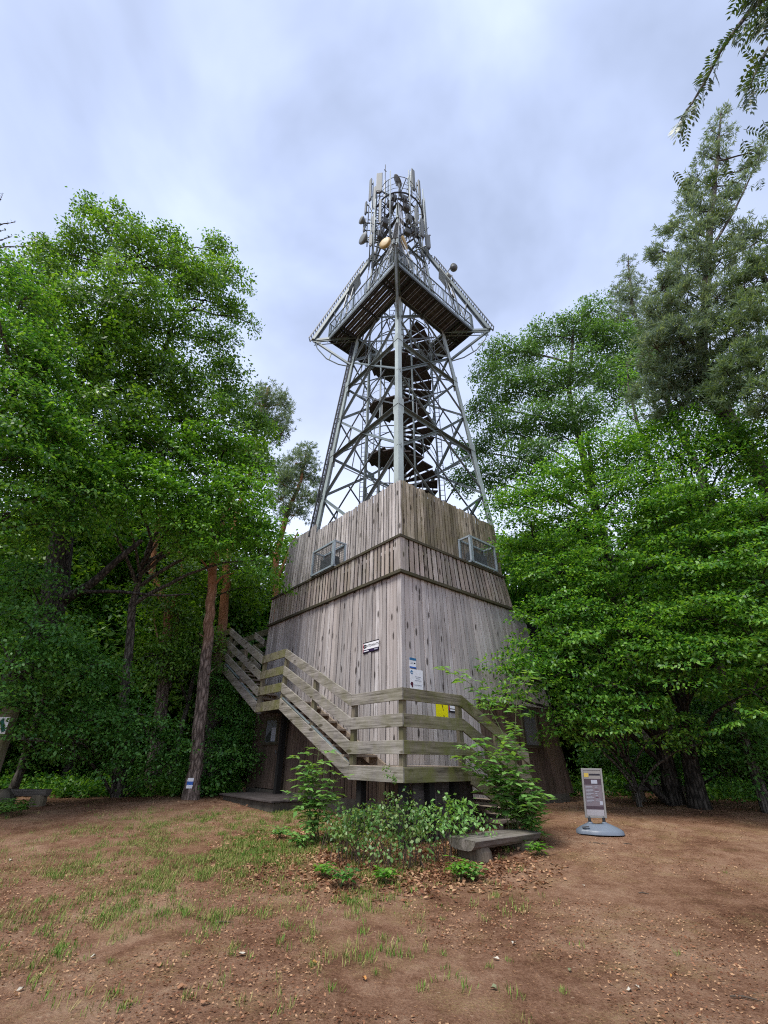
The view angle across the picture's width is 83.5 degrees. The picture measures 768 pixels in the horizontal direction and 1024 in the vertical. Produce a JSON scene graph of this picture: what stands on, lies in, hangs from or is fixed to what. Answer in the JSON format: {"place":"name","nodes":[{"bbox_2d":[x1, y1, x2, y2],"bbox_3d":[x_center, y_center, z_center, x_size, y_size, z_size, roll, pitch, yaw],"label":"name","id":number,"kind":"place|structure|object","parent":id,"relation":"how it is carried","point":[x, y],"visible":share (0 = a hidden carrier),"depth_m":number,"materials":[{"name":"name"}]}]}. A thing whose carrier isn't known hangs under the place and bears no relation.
{"place":"outdoors","nodes":[
{"label":"outdoors","id":0,"kind":"place"},
{"bbox_2d":[0,193,29,266],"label":"beech tree","id":1,"kind":"object","parent":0,"point":[9,247],"visible":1,"depth_m":8.86,"materials":[{"name":"green plant"}]},
{"bbox_2d":[0,803,584,1023],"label":"grass","id":2,"kind":"structure","parent":0,"point":[282,849],"depth_m":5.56,"materials":[{"name":"plant"}]},
{"bbox_2d":[0,776,767,1023],"bbox_3d":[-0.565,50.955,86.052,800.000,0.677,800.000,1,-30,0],"label":"ground","id":3,"kind":"structure","parent":0,"point":[540,976],"depth_m":4.46,"materials":[{"name":"soil"}]},
{"bbox_2d":[0,788,14,810],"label":"boulder","id":4,"kind":"object","parent":3,"relation":"on","point":[6,793],"visible":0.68,"depth_m":9.82,"materials":[{"name":"stone"}]},
{"bbox_2d":[0,707,20,770],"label":"trail post","id":5,"kind":"object","parent":3,"relation":"on","point":[4,745],"visible":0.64,"depth_m":9.89,"materials":[{"name":"green paint"}]},
{"bbox_2d":[0,803,22,817],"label":"weed","id":6,"kind":"object","parent":3,"relation":"on","point":[7,808],"visible":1,"depth_m":9.17,"materials":[{"name":"green plant"}]},
{"bbox_2d":[0,797,22,814],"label":"weed","id":7,"kind":"object","parent":3,"relation":"on","point":[9,800],"visible":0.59,"depth_m":9.56,"materials":[{"name":"green plant"}]},
{"bbox_2d":[0,482,40,640],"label":"broadleaf tree","id":8,"kind":"object","parent":3,"relation":"on","point":[5,545],"visible":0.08,"depth_m":15.85,"materials":[{"name":"green plant"}]},
{"bbox_2d":[12,799,36,814],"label":"weed","id":9,"kind":"object","parent":3,"relation":"on","point":[24,807],"visible":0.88,"depth_m":9.48,"materials":[{"name":"green plant"}]},
{"bbox_2d":[12,971,42,985],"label":"grass tuft","id":10,"kind":"object","parent":3,"relation":"on","point":[38,977],"visible":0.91,"depth_m":3.52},
{"bbox_2d":[11,789,52,806],"bbox_3d":[-8.784,6.989,10.461,1.062,0.426,0.306,5,-30,-7],"label":"log bench","id":11,"kind":"object","parent":3,"relation":"on","point":[39,797],"visible":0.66,"depth_m":10.44,"materials":[{"name":"wood"}]},
{"bbox_2d":[0,194,125,572],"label":"hornbeam tree","id":12,"kind":"object","parent":3,"relation":"on","point":[23,424],"visible":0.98,"depth_m":11.55,"materials":[{"name":"green plant"}]},
{"bbox_2d":[1,480,143,772],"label":"broadleaf tree","id":13,"kind":"object","parent":3,"relation":"on","point":[9,755],"visible":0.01,"depth_m":21.46,"materials":[{"name":"green plant"}]},
{"bbox_2d":[0,553,149,788],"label":"hornbeam tree","id":14,"kind":"object","parent":3,"relation":"on","point":[58,658],"visible":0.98,"depth_m":10.69,"materials":[{"name":"green plant"}]},
{"bbox_2d":[0,478,152,753],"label":"broadleaf tree","id":15,"kind":"object","parent":3,"relation":"on","point":[81,568],"visible":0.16,"depth_m":16.68,"materials":[{"name":"green plant"}]},
{"bbox_2d":[3,495,204,778],"bbox_3d":[-11.392,4.692,18.422,6.682,12.382,7.833,-20,-36,32],"label":"broadleaf tree","id":16,"kind":"object","parent":3,"relation":"on","point":[107,605],"visible":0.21,"depth_m":16.78,"materials":[{"name":"green plant"}]},
{"bbox_2d":[0,677,208,796],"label":"beech sapling","id":17,"kind":"object","parent":3,"relation":"on","point":[70,728],"visible":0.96,"depth_m":11.27,"materials":[{"name":"green plant"}]},
{"bbox_2d":[110,998,136,1018],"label":"grass tuft","id":18,"kind":"object","parent":3,"relation":"on","point":[123,1006],"visible":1,"depth_m":3.13,"materials":[{"name":"plant"}]},
{"bbox_2d":[0,186,283,747],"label":"oak tree","id":19,"kind":"object","parent":3,"relation":"on","point":[122,326],"visible":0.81,"depth_m":16.23,"materials":[{"name":"green plant"}]},
{"bbox_2d":[109,515,191,760],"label":"pine tree","id":20,"kind":"object","parent":3,"relation":"on","point":[146,573],"visible":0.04,"depth_m":20.39,"materials":[{"name":"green plant"}]},
{"bbox_2d":[35,414,298,797],"bbox_3d":[-6.318,1.752,12.702,6.877,11.926,5.764,1,-30,0],"label":"hornbeam tree","id":21,"kind":"object","parent":3,"relation":"on","point":[221,486],"visible":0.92,"depth_m":14.05,"materials":[{"name":"green plant"}]},
{"bbox_2d":[138,494,199,794],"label":"forked tree","id":22,"kind":"object","parent":3,"relation":"on","point":[162,689],"visible":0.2,"depth_m":14.96,"materials":[{"name":"brown wood"}]},
{"bbox_2d":[101,493,275,759],"bbox_3d":[-8.617,4.854,20.938,8.875,14.688,8.435,6,-30,-9],"label":"broadleaf tree","id":23,"kind":"object","parent":3,"relation":"on","point":[176,698],"visible":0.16,"depth_m":18.66,"materials":[{"name":"green plant"}]},
{"bbox_2d":[110,539,281,774],"bbox_3d":[-6.731,4.998,15.931,4.032,9.419,7.008,-24,-38,36],"label":"hornbeam tree","id":24,"kind":"object","parent":3,"relation":"on","point":[174,647],"visible":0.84,"depth_m":15.59,"materials":[{"name":"green plant"}]},
{"bbox_2d":[163,545,285,775],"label":"broadleaf tree","id":25,"kind":"object","parent":3,"relation":"on","point":[256,629],"visible":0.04,"depth_m":20.93,"materials":[{"name":"green plant"}]},
{"bbox_2d":[184,662,268,793],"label":"beech sapling","id":26,"kind":"object","parent":3,"relation":"on","point":[234,735],"visible":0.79,"depth_m":13.71,"materials":[{"name":"green plant"}]},
{"bbox_2d":[181,376,300,799],"bbox_3d":[-5.932,0.886,17.500,3.041,18.135,3.564,-10,-32,18],"label":"pine tree","id":27,"kind":"object","parent":3,"relation":"on","point":[193,777],"visible":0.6,"depth_m":13.93,"materials":[{"name":"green plant"}]},
{"bbox_2d":[202,444,287,775],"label":"pine tree","id":28,"kind":"object","parent":3,"relation":"on","point":[223,612],"visible":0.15,"depth_m":17.38,"materials":[{"name":"green plant"}]},
{"bbox_2d":[219,791,320,812],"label":"step","id":29,"kind":"structure","parent":3,"relation":"on","point":[267,801],"depth_m":10.54,"materials":[{"name":"concrete"}]},
{"bbox_2d":[239,529,301,629],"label":"broadleaf tree","id":30,"kind":"object","parent":3,"relation":"on","point":[291,536],"visible":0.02,"depth_m":26.18,"materials":[{"name":"green plant"}]},
{"bbox_2d":[266,825,291,837],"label":"weed","id":31,"kind":"object","parent":3,"relation":"on","point":[278,830],"visible":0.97,"depth_m":7.71,"materials":[{"name":"green plant"}]},
{"bbox_2d":[261,440,329,619],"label":"pine tree","id":32,"kind":"object","parent":3,"relation":"on","point":[301,477],"visible":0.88,"depth_m":25.41,"materials":[{"name":"green plant"}]},
{"bbox_2d":[283,829,314,847],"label":"weed","id":33,"kind":"object","parent":3,"relation":"on","point":[301,839],"visible":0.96,"depth_m":7.19,"materials":[{"name":"green plant"}]},
{"bbox_2d":[281,747,353,840],"bbox_3d":[-1.250,5.077,7.803,1.200,1.459,1.019,-19,-35,30],"label":"elder shrub","id":34,"kind":"object","parent":3,"relation":"on","point":[316,805],"visible":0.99,"depth_m":7.76,"materials":[{"name":"green plant"}]},
{"bbox_2d":[313,861,336,875],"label":"weed","id":35,"kind":"object","parent":3,"relation":"on","point":[325,868],"visible":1,"depth_m":6.04,"materials":[{"name":"green plant"}]},
{"bbox_2d":[327,863,361,886],"bbox_3d":[-0.529,4.857,5.731,0.498,0.232,0.403,1,-30,0],"label":"weed","id":36,"kind":"object","parent":3,"relation":"on","point":[345,876],"visible":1,"depth_m":5.71,"materials":[{"name":"green plant"}]},
{"bbox_2d":[210,628,535,849],"bbox_3d":[-1.728,5.463,13.612,4.116,7.015,11.405,24,-37,-34],"label":"timber stair","id":37,"kind":"object","parent":3,"relation":"on","point":[428,782],"visible":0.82,"depth_m":9.10,"materials":[{"name":"grey wood"}]},
{"bbox_2d":[315,786,440,871],"bbox_3d":[-0.220,5.030,6.903,2.209,1.074,1.339,-12,-32,21],"label":"bramble bush","id":38,"kind":"object","parent":3,"relation":"on","point":[369,829],"visible":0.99,"depth_m":6.73,"materials":[{"name":"green plant"}]},
{"bbox_2d":[381,764,397,812],"bbox_3d":[0.089,4.342,6.751,0.284,0.683,0.305,1,-30,0],"label":"ivy trail","id":39,"kind":"object","parent":38,"relation":"attached to","point":[394,782],"visible":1,"depth_m":6.74,"materials":[{"name":"green plant"}]},
{"bbox_2d":[15,724,744,777],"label":"woods","id":40,"kind":"object","parent":3,"relation":"on","point":[567,752],"visible":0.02,"depth_m":23.83,"materials":[{"name":"green plant"}]},
{"bbox_2d":[0,750,767,801],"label":"undergrowth","id":41,"kind":"object","parent":3,"relation":"on","point":[46,777],"visible":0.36,"depth_m":13.34,"materials":[{"name":"green plant"}]},
{"bbox_2d":[0,804,767,1023],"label":"pebbles","id":42,"kind":"object","parent":3,"relation":"on","point":[376,1014],"visible":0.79,"depth_m":4.09,"materials":[{"name":"stone"}]},
{"bbox_2d":[205,825,567,906],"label":"leaf litter","id":43,"kind":"object","parent":3,"relation":"on","point":[437,863],"visible":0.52,"depth_m":6.28,"materials":[{"name":"plant"}]},
{"bbox_2d":[372,865,402,883],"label":"weed","id":44,"kind":"object","parent":3,"relation":"on","point":[388,874],"visible":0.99,"depth_m":5.87,"materials":[{"name":"green plant"}]},
{"bbox_2d":[20,790,757,812],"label":"leaf litter","id":45,"kind":"object","parent":3,"relation":"on","point":[539,805],"visible":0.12,"depth_m":11.53,"materials":[{"name":"plant"}]},
{"bbox_2d":[246,480,573,827],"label":"timber building","id":46,"kind":"structure","parent":3,"relation":"on","point":[404,583],"depth_m":12.24,"materials":[{"name":"wood"}]},
{"bbox_2d":[254,713,281,788],"bbox_3d":[-3.564,7.294,13.240,0.130,2.040,1.320,24,-37,-34],"label":"door","id":47,"kind":"structure","parent":46,"relation":"in","point":[272,723],"depth_m":13.20,"materials":[{"name":"brown wood"}]},
{"bbox_2d":[310,540,346,576],"bbox_3d":[-1.868,1.627,14.447,0.490,0.920,1.340,24,-37,-34],"label":"wire cage","id":48,"kind":"object","parent":46,"relation":"on","point":[333,560],"visible":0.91,"depth_m":14.26,"materials":[{"name":"metal"}]},
{"bbox_2d":[363,639,378,653],"bbox_3d":[-0.319,3.457,11.067,0.013,0.280,0.720,24,-37,-34],"label":"wall sign","id":49,"kind":"object","parent":46,"relation":"attached to","point":[370,646],"visible":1,"depth_m":11.08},
{"bbox_2d":[308,164,496,550],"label":"lattice tower","id":50,"kind":"structure","parent":46,"relation":"on","point":[400,368],"depth_m":19.75,"materials":[{"name":"metal"}]},
{"bbox_2d":[359,216,378,227],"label":"dish antenna","id":51,"kind":"object","parent":50,"relation":"attached to","point":[362,219],"visible":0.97,"depth_m":26.66,"materials":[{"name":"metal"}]},
{"bbox_2d":[359,232,379,246],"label":"dish antenna","id":52,"kind":"object","parent":50,"relation":"attached to","point":[363,239],"visible":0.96,"depth_m":25.42,"materials":[{"name":"metal"}]},
{"bbox_2d":[364,201,382,222],"bbox_3d":[-0.648,-18.961,27.308,1.201,2.406,0.194,8,-31,-13],"label":"panel antenna","id":53,"kind":"object","parent":50,"relation":"attached to","point":[365,210],"visible":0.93,"depth_m":27.20,"materials":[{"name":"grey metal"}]},
{"bbox_2d":[368,178,382,209],"bbox_3d":[-0.521,-21.189,28.670,0.973,3.785,0.229,8,-31,-13],"label":"panel antenna","id":54,"kind":"object","parent":50,"relation":"attached to","point":[370,190],"visible":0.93,"depth_m":28.63,"materials":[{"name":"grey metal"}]},
{"bbox_2d":[369,234,383,257],"bbox_3d":[-0.441,-15.137,24.649,0.968,2.017,0.258,20,-35,-30],"label":"panel antenna","id":55,"kind":"object","parent":50,"relation":"attached to","point":[370,240],"visible":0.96,"depth_m":24.46,"materials":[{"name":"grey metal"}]},
{"bbox_2d":[371,215,384,243],"bbox_3d":[-0.346,-16.650,25.493,0.852,2.800,0.222,21,-36,-32],"label":"panel antenna","id":56,"kind":"object","parent":50,"relation":"attached to","point":[372,229],"visible":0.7,"depth_m":25.36,"materials":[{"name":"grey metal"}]},
{"bbox_2d":[373,186,384,217],"bbox_3d":[-0.322,-19.524,27.230,0.802,3.644,0.206,19,-35,-29],"label":"panel antenna","id":57,"kind":"object","parent":50,"relation":"attached to","point":[374,195],"visible":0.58,"depth_m":27.14,"materials":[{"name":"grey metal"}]},
{"bbox_2d":[376,173,386,203],"bbox_3d":[-0.083,-20.541,27.361,0.900,3.381,0.361,27,-39,-38],"label":"panel antenna","id":58,"kind":"object","parent":50,"relation":"attached to","point":[379,179],"visible":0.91,"depth_m":27.18,"materials":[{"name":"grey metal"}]},
{"bbox_2d":[379,199,388,237],"bbox_3d":[0.021,-16.767,24.890,0.174,3.461,1.103,-16,-34,26],"label":"panel antenna","id":59,"kind":"object","parent":50,"relation":"attached to","point":[380,208],"visible":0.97,"depth_m":24.59,"materials":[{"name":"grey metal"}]},
{"bbox_2d":[379,237,390,252],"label":"dish antenna","id":60,"kind":"object","parent":50,"relation":"attached to","point":[385,243],"visible":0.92,"depth_m":22.95,"materials":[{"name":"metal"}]},
{"bbox_2d":[382,217,388,230],"bbox_3d":[0.211,-16.807,25.122,0.741,1.200,0.351,24,-37,-35],"label":"radio unit","id":61,"kind":"object","parent":50,"relation":"attached to","point":[385,223],"visible":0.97,"depth_m":24.90,"materials":[{"name":"metal"}]},
{"bbox_2d":[394,174,401,187],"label":"dish antenna","id":62,"kind":"object","parent":50,"relation":"attached to","point":[397,179],"visible":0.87,"depth_m":28.61,"materials":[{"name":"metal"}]},
{"bbox_2d":[403,203,409,215],"bbox_3d":[1.374,-18.691,26.448,0.420,1.200,0.320,13,-32,-20],"label":"radio unit","id":63,"kind":"object","parent":50,"relation":"attached to","point":[407,208],"visible":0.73,"depth_m":26.32,"materials":[{"name":"metal"}]},
{"bbox_2d":[404,227,410,240],"bbox_3d":[1.334,-16.169,24.896,0.360,1.200,0.345,13,-32,-20],"label":"radio unit","id":64,"kind":"object","parent":50,"relation":"attached to","point":[407,232],"visible":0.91,"depth_m":24.77,"materials":[{"name":"metal"}]},
{"bbox_2d":[410,168,415,199],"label":"panel antenna","id":65,"kind":"object","parent":50,"relation":"attached to","point":[412,175],"visible":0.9,"depth_m":28.81,"materials":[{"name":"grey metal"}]},
{"bbox_2d":[409,205,417,236],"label":"panel antenna","id":66,"kind":"object","parent":50,"relation":"attached to","point":[416,215],"visible":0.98,"depth_m":25.07,"materials":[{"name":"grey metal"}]},
{"bbox_2d":[410,226,418,239],"bbox_3d":[1.758,-16.330,25.193,0.400,1.200,0.508,13,-32,-20],"label":"radio unit","id":67,"kind":"object","parent":50,"relation":"attached to","point":[413,230],"visible":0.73,"depth_m":24.99,"materials":[{"name":"metal"}]},
{"bbox_2d":[413,179,420,211],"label":"panel antenna","id":68,"kind":"object","parent":50,"relation":"attached to","point":[419,189],"visible":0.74,"depth_m":28.16,"materials":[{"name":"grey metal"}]},
{"bbox_2d":[414,218,424,247],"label":"panel antenna","id":69,"kind":"object","parent":50,"relation":"attached to","point":[421,229],"visible":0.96,"depth_m":25.30,"materials":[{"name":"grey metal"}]},
{"bbox_2d":[415,234,430,259],"bbox_3d":[2.298,-15.544,25.255,0.882,2.342,0.323,-14,-33,24],"label":"panel antenna","id":70,"kind":"object","parent":50,"relation":"attached to","point":[428,242],"visible":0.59,"depth_m":25.12,"materials":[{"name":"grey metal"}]},
{"bbox_2d":[448,263,457,271],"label":"dish antenna","id":71,"kind":"object","parent":50,"relation":"attached to","point":[453,267],"visible":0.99,"depth_m":24.26,"materials":[{"name":"metal"}]},
{"bbox_2d":[409,657,415,668],"bbox_3d":[0.689,3.608,10.272,0.220,0.235,0.006,23,-37,-34],"label":"wall sign","id":72,"kind":"object","parent":46,"relation":"attached to","point":[412,662],"visible":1,"depth_m":10.27,"materials":[{"name":"blue paint"}]},
{"bbox_2d":[410,669,422,689],"bbox_3d":[0.770,3.954,10.155,0.430,0.440,0.009,24,-37,-34],"label":"wall sign","id":73,"kind":"object","parent":46,"relation":"attached to","point":[416,679],"visible":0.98,"depth_m":10.15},
{"bbox_2d":[436,704,447,716],"bbox_3d":[1.395,4.802,10.294,0.425,0.440,0.006,24,-37,-34],"label":"wall sign","id":74,"kind":"object","parent":46,"relation":"attached to","point":[441,710],"visible":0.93,"depth_m":10.31,"materials":[{"name":"plastic"}]},
{"bbox_2d":[458,535,497,572],"bbox_3d":[3.063,1.429,14.006,1.330,0.920,0.490,24,-37,-34],"label":"wire cage","id":75,"kind":"object","parent":46,"relation":"on","point":[476,558],"visible":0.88,"depth_m":13.85,"materials":[{"name":"metal"}]},
{"bbox_2d":[519,705,541,748],"bbox_3d":[4.167,6.142,12.291,0.800,1.080,0.080,24,-37,-34],"label":"window frame","id":76,"kind":"structure","parent":46,"relation":"in","point":[527,707],"depth_m":12.18,"materials":[{"name":"brown wood"}]},
{"bbox_2d":[416,979,428,993],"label":"grass tuft","id":77,"kind":"object","parent":3,"relation":"on","point":[422,988],"visible":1,"depth_m":3.45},
{"bbox_2d":[409,791,502,862],"bbox_3d":[1.205,5.229,7.196,1.591,0.915,1.007,9,-31,-14],"label":"bramble bush","id":78,"kind":"object","parent":3,"relation":"on","point":[454,816],"visible":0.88,"depth_m":7.20,"materials":[{"name":"green plant"}]},
{"bbox_2d":[443,855,477,879],"bbox_3d":[1.070,5.041,6.089,0.568,0.261,0.404,12,-32,-19],"label":"weed","id":79,"kind":"object","parent":3,"relation":"on","point":[452,866],"visible":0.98,"depth_m":6.05,"materials":[{"name":"green plant"}]},
{"bbox_2d":[458,861,487,881],"bbox_3d":[1.224,5.024,6.011,0.453,0.221,0.398,1,-30,0],"label":"weed","id":80,"kind":"object","parent":3,"relation":"on","point":[474,872],"visible":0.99,"depth_m":5.98,"materials":[{"name":"green plant"}]},
{"bbox_2d":[447,828,540,863],"bbox_3d":[1.907,5.647,7.286,1.746,0.314,0.632,22,-36,-33],"label":"log bench","id":81,"kind":"object","parent":3,"relation":"on","point":[472,847],"visible":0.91,"depth_m":7.00,"materials":[{"name":"wood"}]},
{"bbox_2d":[433,666,554,823],"bbox_3d":[2.169,4.518,8.649,2.182,2.850,1.528,1,-30,0],"label":"elder shrub","id":82,"kind":"object","parent":3,"relation":"on","point":[510,735],"visible":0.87,"depth_m":8.80,"materials":[{"name":"green plant"}]},
{"bbox_2d":[450,737,554,839],"bbox_3d":[2.226,5.173,8.008,1.970,1.731,1.466,1,-30,0],"label":"elder shrub","id":83,"kind":"object","parent":3,"relation":"on","point":[529,821],"visible":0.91,"depth_m":8.02,"materials":[{"name":"green plant"}]},
{"bbox_2d":[523,840,552,854],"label":"weed","id":84,"kind":"object","parent":3,"relation":"on","point":[532,848],"visible":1,"depth_m":7.16,"materials":[{"name":"green plant"}]},
{"bbox_2d":[495,527,612,751],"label":"broadleaf tree","id":85,"kind":"object","parent":3,"relation":"on","point":[518,594],"visible":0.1,"depth_m":21.66,"materials":[{"name":"green plant"}]},
{"bbox_2d":[442,289,674,795],"bbox_3d":[8.446,-1.360,18.852,11.851,23.677,4.443,-8,-31,15],"label":"maple tree","id":86,"kind":"object","parent":3,"relation":"on","point":[600,377],"visible":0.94,"depth_m":21.45,"materials":[{"name":"green plant"}]},
{"bbox_2d":[501,512,624,767],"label":"broadleaf tree","id":87,"kind":"object","parent":3,"relation":"on","point":[567,740],"depth_m":22.53,"materials":[{"name":"green plant"}]},
{"bbox_2d":[473,417,721,805],"bbox_3d":[6.597,2.336,13.115,7.926,11.664,4.608,-7,-31,13],"label":"hornbeam tree","id":88,"kind":"object","parent":3,"relation":"on","point":[672,794],"visible":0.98,"depth_m":13.06,"materials":[{"name":"green plant"}]},
{"bbox_2d":[576,768,624,835],"bbox_3d":[4.253,5.840,8.721,0.894,1.100,0.540,-4,-30,8],"label":"pavement sign","id":89,"kind":"object","parent":3,"relation":"on","point":[593,794],"visible":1,"depth_m":8.67,"materials":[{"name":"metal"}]},
{"bbox_2d":[538,518,703,768],"bbox_3d":[10.791,5.925,20.141,7.833,12.382,6.682,-25,-38,37],"label":"broadleaf tree","id":90,"kind":"object","parent":3,"relation":"on","point":[589,659],"visible":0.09,"depth_m":19.01,"materials":[{"name":"green plant"}]},
{"bbox_2d":[525,650,738,806],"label":"hornbeam sapling","id":91,"kind":"object","parent":3,"relation":"on","point":[633,702],"visible":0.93,"depth_m":10.85,"materials":[{"name":"green plant"}]},
{"bbox_2d":[624,784,686,801],"bbox_3d":[8.086,8.332,12.679,1.705,0.485,0.366,-2,-30,5],"label":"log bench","id":92,"kind":"object","parent":3,"relation":"on","point":[645,788],"visible":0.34,"depth_m":12.63,"materials":[{"name":"wood"}]},
{"bbox_2d":[598,253,715,509],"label":"pine tree","id":93,"kind":"object","parent":3,"relation":"on","point":[630,302],"visible":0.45,"depth_m":25.64,"materials":[{"name":"green plant"}]},
{"bbox_2d":[566,685,767,803],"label":"hornbeam sapling","id":94,"kind":"object","parent":3,"relation":"on","point":[645,763],"visible":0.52,"depth_m":11.71,"materials":[{"name":"green plant"}]},
{"bbox_2d":[582,383,767,809],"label":"hornbeam tree","id":95,"kind":"object","parent":3,"relation":"on","point":[683,645],"visible":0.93,"depth_m":11.39,"materials":[{"name":"green plant"}]},
{"bbox_2d":[595,357,767,813],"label":"larch tree","id":96,"kind":"object","parent":3,"relation":"on","point":[763,804],"visible":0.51,"depth_m":15.40,"materials":[{"name":"green plant"}]},
{"bbox_2d":[611,474,767,785],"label":"broadleaf tree","id":97,"kind":"object","parent":3,"relation":"on","point":[634,544],"visible":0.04,"depth_m":18.35,"materials":[{"name":"green plant"}]},
{"bbox_2d":[616,99,767,498],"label":"pine tree","id":98,"kind":"object","parent":3,"relation":"on","point":[673,376],"visible":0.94,"depth_m":14.80,"materials":[{"name":"green plant"}]},
{"bbox_2d":[626,521,767,767],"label":"broadleaf tree","id":99,"kind":"object","parent":3,"relation":"on","point":[693,729],"depth_m":20.34,"materials":[{"name":"green plant"}]},
{"bbox_2d":[634,489,767,754],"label":"broadleaf tree","id":100,"kind":"object","parent":3,"relation":"on","point":[736,664],"visible":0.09,"depth_m":15.24,"materials":[{"name":"green plant"}]},
{"bbox_2d":[668,0,767,274],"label":"rowan tree","id":101,"kind":"object","parent":3,"relation":"on","point":[731,34],"visible":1,"depth_m":3.92,"materials":[{"name":"green plant"}]},
{"bbox_2d":[691,237,767,427],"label":"pine tree","id":102,"kind":"object","parent":3,"relation":"on","point":[746,353],"visible":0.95,"depth_m":12.46,"materials":[{"name":"green plant"}]},
{"bbox_2d":[718,440,767,705],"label":"broadleaf tree","id":103,"kind":"object","parent":3,"relation":"on","point":[746,490],"visible":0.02,"depth_m":17.57,"materials":[{"name":"green plant"}]},
{"bbox_2d":[730,995,764,1001],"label":"twig","id":104,"kind":"object","parent":3,"relation":"on","point":[742,996],"visible":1,"depth_m":3.29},
{"bbox_2d":[0,0,767,754],"label":"sky","id":105,"kind":"structure","parent":0,"point":[537,143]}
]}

